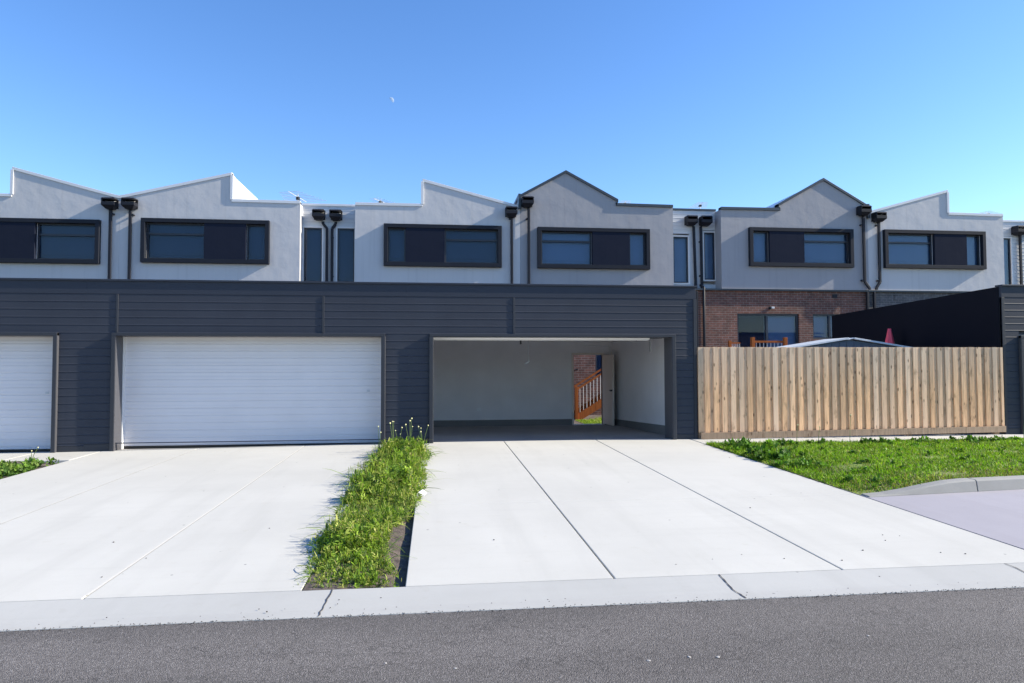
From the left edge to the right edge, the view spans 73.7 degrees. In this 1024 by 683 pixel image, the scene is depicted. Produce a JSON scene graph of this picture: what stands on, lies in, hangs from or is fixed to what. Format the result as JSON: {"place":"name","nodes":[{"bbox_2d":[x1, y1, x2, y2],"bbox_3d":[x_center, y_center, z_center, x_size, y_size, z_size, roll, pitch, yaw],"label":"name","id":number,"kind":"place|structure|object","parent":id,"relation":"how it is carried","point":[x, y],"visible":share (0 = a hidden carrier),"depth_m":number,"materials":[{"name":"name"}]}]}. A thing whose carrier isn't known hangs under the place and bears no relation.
{"place":"outdoors","nodes":[
{"label":"outdoors","id":0,"kind":"place"},
{"bbox_2d":[0,451,100,462],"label":"driveway","id":1,"kind":"structure","parent":0,"point":[61,457],"depth_m":11.92,"materials":[{"name":"concrete"}]},
{"bbox_2d":[0,443,380,601],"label":"driveway","id":2,"kind":"structure","parent":0,"point":[67,549],"depth_m":7.04,"materials":[{"name":"concrete"}]},
{"bbox_2d":[0,448,300,594],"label":"joint filler","id":3,"kind":"object","parent":2,"relation":"on","point":[164,541],"visible":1,"depth_m":7.24,"materials":[{"name":"grey"}]},
{"bbox_2d":[0,588,1023,682],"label":"road","id":4,"kind":"structure","parent":0,"point":[968,636],"depth_m":3.97,"materials":[{"name":"grey asphalt"}]},
{"bbox_2d":[0,0,1023,219],"label":"sky","id":5,"kind":"structure","parent":0,"point":[677,103],"materials":[{"name":"blue"}]},
{"bbox_2d":[574,415,601,423],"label":"courtyard","id":6,"kind":"structure","parent":0,"point":[588,417],"depth_m":23.43,"materials":[{"name":"concrete"}]},
{"bbox_2d":[0,278,86,452],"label":"garage","id":7,"kind":"structure","parent":6,"relation":"on","point":[43,356],"depth_m":12.48,"materials":[{"name":"wood"}]},
{"bbox_2d":[0,336,52,451],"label":"garage door","id":8,"kind":"structure","parent":7,"relation":"in","point":[25,362],"depth_m":12.65,"materials":[{"name":"white metal"}]},
{"bbox_2d":[0,167,119,278],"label":"terrace house","id":9,"kind":"structure","parent":6,"relation":"on","point":[51,227],"depth_m":22.88,"materials":[{"name":"paint"}]},
{"bbox_2d":[37,223,94,259],"bbox_3d":[-14.928,-3.341,22.988,1.926,1.251,0.148,0,-2,-7],"label":"window","id":10,"kind":"structure","parent":9,"relation":"in","point":[55,241],"depth_m":23.02,"materials":[{"name":"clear glass"}]},
{"bbox_2d":[118,172,329,280],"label":"terrace house","id":11,"kind":"structure","parent":6,"relation":"on","point":[228,226],"depth_m":23.45,"materials":[{"name":"paint"}]},
{"bbox_2d":[146,223,203,258],"bbox_3d":[-11.481,-3.419,23.386,1.946,1.271,0.148,0,-2,-7],"label":"window","id":12,"kind":"structure","parent":11,"relation":"in","point":[164,240],"depth_m":23.42,"materials":[{"name":"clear glass"}]},
{"bbox_2d":[247,225,264,259],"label":"window","id":13,"kind":"structure","parent":11,"relation":"in","point":[255,233],"depth_m":23.74,"materials":[{"name":"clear glass"}]},
{"bbox_2d":[279,191,326,201],"bbox_3d":[-7.992,-4.793,25.426,1.675,1.425,1.321,-1,-2,12],"label":"tv antenna","id":14,"kind":"object","parent":11,"relation":"attached to","point":[298,198],"visible":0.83,"depth_m":25.44,"materials":[{"name":"metal"}]},
{"bbox_2d":[304,228,321,280],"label":"window","id":15,"kind":"structure","parent":11,"relation":"in","point":[312,236],"depth_m":24.52,"materials":[{"name":"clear glass"}]},
{"bbox_2d":[84,279,407,451],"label":"garage","id":16,"kind":"structure","parent":6,"relation":"on","point":[173,364],"depth_m":13.00,"materials":[{"name":"metal"}]},
{"bbox_2d":[124,337,380,447],"bbox_3d":[-4.924,0.958,13.143,4.763,2.105,0.062,0,-2,-7],"label":"garage door","id":17,"kind":"structure","parent":16,"relation":"in","point":[178,389],"depth_m":13.11,"materials":[{"name":"white metal"}]},
{"bbox_2d":[329,179,519,283],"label":"terrace house","id":18,"kind":"structure","parent":6,"relation":"on","point":[441,233],"depth_m":24.35,"materials":[{"name":"paint"}]},
{"bbox_2d":[337,228,354,281],"bbox_3d":[-5.974,-3.090,24.602,0.638,1.988,0.140,0,-2,-7],"label":"window","id":19,"kind":"structure","parent":18,"relation":"in","point":[345,255],"depth_m":24.65,"materials":[{"name":"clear glass"}]},
{"bbox_2d":[372,198,394,202],"bbox_3d":[-5.070,-4.872,26.282,0.798,1.194,0.743,-1,-3,32],"label":"tv antenna","id":20,"kind":"object","parent":18,"relation":"attached to","point":[380,201],"visible":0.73,"depth_m":26.28,"materials":[{"name":"metal"}]},
{"bbox_2d":[388,228,405,261],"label":"window","id":21,"kind":"structure","parent":18,"relation":"in","point":[396,236],"depth_m":24.29,"materials":[{"name":"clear glass"}]},
{"bbox_2d":[445,229,497,262],"bbox_3d":[-1.465,-3.393,24.532,1.929,1.256,0.148,0,-2,-7],"label":"window","id":22,"kind":"structure","parent":18,"relation":"in","point":[461,246],"depth_m":24.57,"materials":[{"name":"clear glass"}]},
{"bbox_2d":[407,282,697,442],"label":"garage","id":23,"kind":"structure","parent":6,"relation":"on","point":[490,361],"depth_m":13.96,"materials":[{"name":"metal"}]},
{"bbox_2d":[434,338,649,340],"bbox_3d":[0.500,-0.052,14.982,4.440,0.143,2.429,0,-2,-7],"label":"raised door","id":24,"kind":"structure","parent":23,"relation":"in","point":[489,339],"depth_m":13.92,"materials":[{"name":"white metal"}]},
{"bbox_2d":[602,355,613,425],"bbox_3d":[2.685,1.356,19.239,0.098,1.965,0.820,0,-2,-13],"label":"back door","id":25,"kind":"structure","parent":23,"relation":"in","point":[607,360],"depth_m":19.18,"materials":[{"name":"wood"}]},
{"bbox_2d":[574,369,600,419],"bbox_3d":[3.300,1.390,23.255,2.571,2.613,1.030,0,-2,-7],"label":"timber stair","id":26,"kind":"object","parent":6,"relation":"on","point":[588,408],"visible":0.32,"depth_m":22.68,"materials":[{"name":"orange wood"}]},
{"bbox_2d":[832,284,1023,433],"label":"garage","id":27,"kind":"structure","parent":6,"relation":"on","point":[991,317],"depth_m":15.56,"materials":[{"name":"metal"}]},
{"bbox_2d":[575,416,601,423],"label":"tall grass","id":28,"kind":"structure","parent":0,"point":[593,421],"depth_m":21.57,"materials":[{"name":"green plant"}]},
{"bbox_2d":[514,170,698,414],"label":"terrace house","id":29,"kind":"structure","parent":0,"point":[574,229],"depth_m":24.95,"materials":[{"name":"paint"}]},
{"bbox_2d":[542,232,591,264],"bbox_3d":[1.969,-3.384,24.924,1.911,1.251,0.148,0,-2,-7],"label":"window","id":30,"kind":"structure","parent":29,"relation":"in","point":[557,247],"depth_m":24.97,"materials":[{"name":"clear glass"}]},
{"bbox_2d":[595,355,600,376],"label":"window","id":31,"kind":"structure","parent":29,"relation":"in","point":[597,357],"depth_m":25.11,"materials":[{"name":"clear glass"}]},
{"bbox_2d":[630,233,644,265],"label":"window","id":32,"kind":"structure","parent":29,"relation":"in","point":[637,241],"depth_m":25.28,"materials":[{"name":"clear glass"}]},
{"bbox_2d":[673,237,687,282],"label":"window","id":33,"kind":"structure","parent":29,"relation":"in","point":[680,244],"depth_m":26.07,"materials":[{"name":"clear glass"}]},
{"bbox_2d":[405,439,1023,586],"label":"driveway","id":34,"kind":"structure","parent":0,"point":[553,510],"depth_m":6.95,"materials":[{"name":"concrete"}]},
{"bbox_2d":[696,178,871,346],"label":"terrace house","id":35,"kind":"structure","parent":0,"point":[793,268],"depth_m":25.86,"materials":[{"name":"paint"}]},
{"bbox_2d":[689,202,707,208],"bbox_3d":[7.655,-5.018,27.743,0.741,1.173,0.691,0,-2,-2],"label":"tv antenna","id":36,"kind":"object","parent":35,"relation":"attached to","point":[700,204],"visible":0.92,"depth_m":27.71,"materials":[{"name":"metal"}]},
{"bbox_2d":[704,233,714,279],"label":"window","id":37,"kind":"structure","parent":35,"relation":"in","point":[709,256],"depth_m":26.21,"materials":[{"name":"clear glass"}]},
{"bbox_2d":[753,232,767,261],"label":"window","id":38,"kind":"structure","parent":35,"relation":"in","point":[760,239],"depth_m":25.84,"materials":[{"name":"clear glass"}]},
{"bbox_2d":[737,314,797,346],"bbox_3d":[9.651,0.027,25.837,2.486,2.176,0.148,0,-2,-7],"label":"window","id":39,"kind":"structure","parent":35,"relation":"in","point":[764,327],"depth_m":25.86,"materials":[{"name":"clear glass"}]},
{"bbox_2d":[813,314,837,338],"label":"window","id":40,"kind":"structure","parent":35,"relation":"in","point":[822,323],"depth_m":26.14,"materials":[{"name":"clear glass"}]},
{"bbox_2d":[804,233,847,263],"bbox_3d":[11.924,-3.538,26.070,1.883,1.226,0.148,0,-2,-7],"label":"window","id":41,"kind":"structure","parent":35,"relation":"in","point":[818,247],"depth_m":26.12,"materials":[{"name":"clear glass"}]},
{"bbox_2d":[739,455,840,488],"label":"subsoil","id":42,"kind":"structure","parent":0,"point":[797,474],"depth_m":10.73,"materials":[{"name":"brown soil"}]},
{"bbox_2d":[2,461,57,478],"bbox_3d":[-7.523,1.957,7.793,1.110,0.225,7.070,0,-2,-7],"label":"soil bed","id":43,"kind":"object","parent":42,"relation":"on","point":[42,466],"visible":0.06,"depth_m":11.06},
{"bbox_2d":[0,456,58,478],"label":"weeds","id":44,"kind":"object","parent":43,"relation":"on","point":[11,468],"visible":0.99,"depth_m":10.46,"materials":[{"name":"green plant"}]},
{"bbox_2d":[303,459,414,590],"bbox_3d":[-1.609,1.954,8.999,0.725,0.293,8.120,0,-2,-7],"label":"soil bed","id":45,"kind":"object","parent":42,"relation":"on","point":[398,561],"visible":0.09,"depth_m":5.67,"materials":[{"name":"brown soil"}]},
{"bbox_2d":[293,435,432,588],"bbox_3d":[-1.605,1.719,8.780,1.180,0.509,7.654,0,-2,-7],"label":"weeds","id":46,"kind":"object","parent":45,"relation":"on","point":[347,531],"visible":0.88,"depth_m":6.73,"materials":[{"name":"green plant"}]},
{"bbox_2d":[292,444,446,580],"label":"runner grass","id":47,"kind":"structure","parent":45,"relation":"on","point":[426,459],"depth_m":7.02,"materials":[{"name":"green plant"}]},
{"bbox_2d":[389,421,393,442],"bbox_3d":[-2.122,1.683,11.990,0.086,0.570,0.070,1,-3,-33],"label":"flowering weed","id":48,"kind":"object","parent":45,"relation":"on","point":[393,429],"visible":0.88,"depth_m":11.99,"materials":[{"name":"green plant"}]},
{"bbox_2d":[0,563,1023,631],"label":"gutter","id":49,"kind":"object","parent":42,"relation":"on","point":[90,613],"visible":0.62,"depth_m":4.82,"materials":[{"name":"concrete"}]},
{"bbox_2d":[7,584,1019,631],"bbox_3d":[0.710,1.796,4.730,11.476,0.019,0.244,0,-2,-7],"label":"grit","id":50,"kind":"object","parent":49,"relation":"on","point":[512,609],"visible":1,"depth_m":4.56,"materials":[{"name":"gravel"}]},
{"bbox_2d":[318,563,1023,615],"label":"gutter crack","id":51,"kind":"object","parent":49,"relation":"on","point":[718,574],"visible":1,"depth_m":4.85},
{"bbox_2d":[704,427,971,435],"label":"yard","id":52,"kind":"structure","parent":42,"relation":"on","point":[875,435],"depth_m":15.14,"materials":[{"name":"soil"}]},
{"bbox_2d":[728,337,787,346],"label":"timber deck","id":53,"kind":"structure","parent":52,"relation":"on","point":[753,341],"depth_m":23.89,"materials":[{"name":"brown wood"}]},
{"bbox_2d":[779,338,909,430],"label":"garden shed","id":54,"kind":"structure","parent":52,"relation":"on","point":[847,342],"depth_m":16.02,"materials":[{"name":"grey metal"}]},
{"bbox_2d":[885,329,894,343],"bbox_3d":[9.761,0.909,17.602,0.281,2.485,0.325,0,-2,-7],"label":"parasol","id":55,"kind":"object","parent":52,"relation":"on","point":[889,337],"visible":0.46,"depth_m":17.59,"materials":[{"name":"red fabric"}]},
{"bbox_2d":[690,434,1023,448],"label":"footpath","id":56,"kind":"structure","parent":42,"relation":"on","point":[843,438],"depth_m":13.96,"materials":[{"name":"concrete"}]},
{"bbox_2d":[697,347,1005,438],"bbox_3d":[7.082,1.143,14.154,6.725,2.053,0.200,0,-2,-7],"label":"paling fence","id":57,"kind":"object","parent":56,"relation":"on","point":[773,392],"visible":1,"depth_m":14.07,"materials":[{"name":"brown wood"}]},
{"bbox_2d":[841,489,1023,549],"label":"parking bay","id":58,"kind":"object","parent":42,"relation":"on","point":[997,515],"visible":0.55,"depth_m":7.49,"materials":[{"name":"concrete"}]},
{"bbox_2d":[862,475,1023,496],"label":"kerb","id":59,"kind":"structure","parent":42,"relation":"on","point":[975,484],"depth_m":8.45,"materials":[{"name":"concrete"}]},
{"bbox_2d":[706,436,1023,494],"bbox_3d":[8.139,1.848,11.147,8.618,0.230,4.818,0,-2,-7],"label":"grass","id":60,"kind":"structure","parent":0,"point":[876,450],"depth_m":10.25,"materials":[{"name":"green plant"}]},
{"bbox_2d":[718,435,1023,488],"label":"weeds","id":61,"kind":"object","parent":60,"relation":"on","point":[766,447],"visible":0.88,"depth_m":11.44,"materials":[{"name":"green plant"}]},
{"bbox_2d":[867,190,1023,308],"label":"terrace house","id":62,"kind":"structure","parent":0,"point":[927,247],"depth_m":26.49,"materials":[{"name":"paint"}]},
{"bbox_2d":[888,234,931,264],"bbox_3d":[15.336,-3.546,26.461,1.961,1.246,0.148,0,-2,-7],"label":"window","id":63,"kind":"structure","parent":62,"relation":"in","point":[907,249],"depth_m":26.52,"materials":[{"name":"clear glass"}]},
{"bbox_2d":[967,236,979,265],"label":"window","id":64,"kind":"structure","parent":62,"relation":"in","point":[973,258],"depth_m":26.83,"materials":[{"name":"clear glass"}]},
{"bbox_2d":[1003,238,1010,283],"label":"window","id":65,"kind":"structure","parent":62,"relation":"in","point":[1007,257],"depth_m":27.62,"materials":[{"name":"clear glass"}]},
{"label":"ground","id":66,"kind":"structure","parent":0,"visible":0},
{"bbox_2d":[1020,220,1023,284],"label":"terrace house","id":67,"kind":"structure","parent":66,"relation":"on","point":[1022,222],"depth_m":27.58,"materials":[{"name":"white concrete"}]}
]}

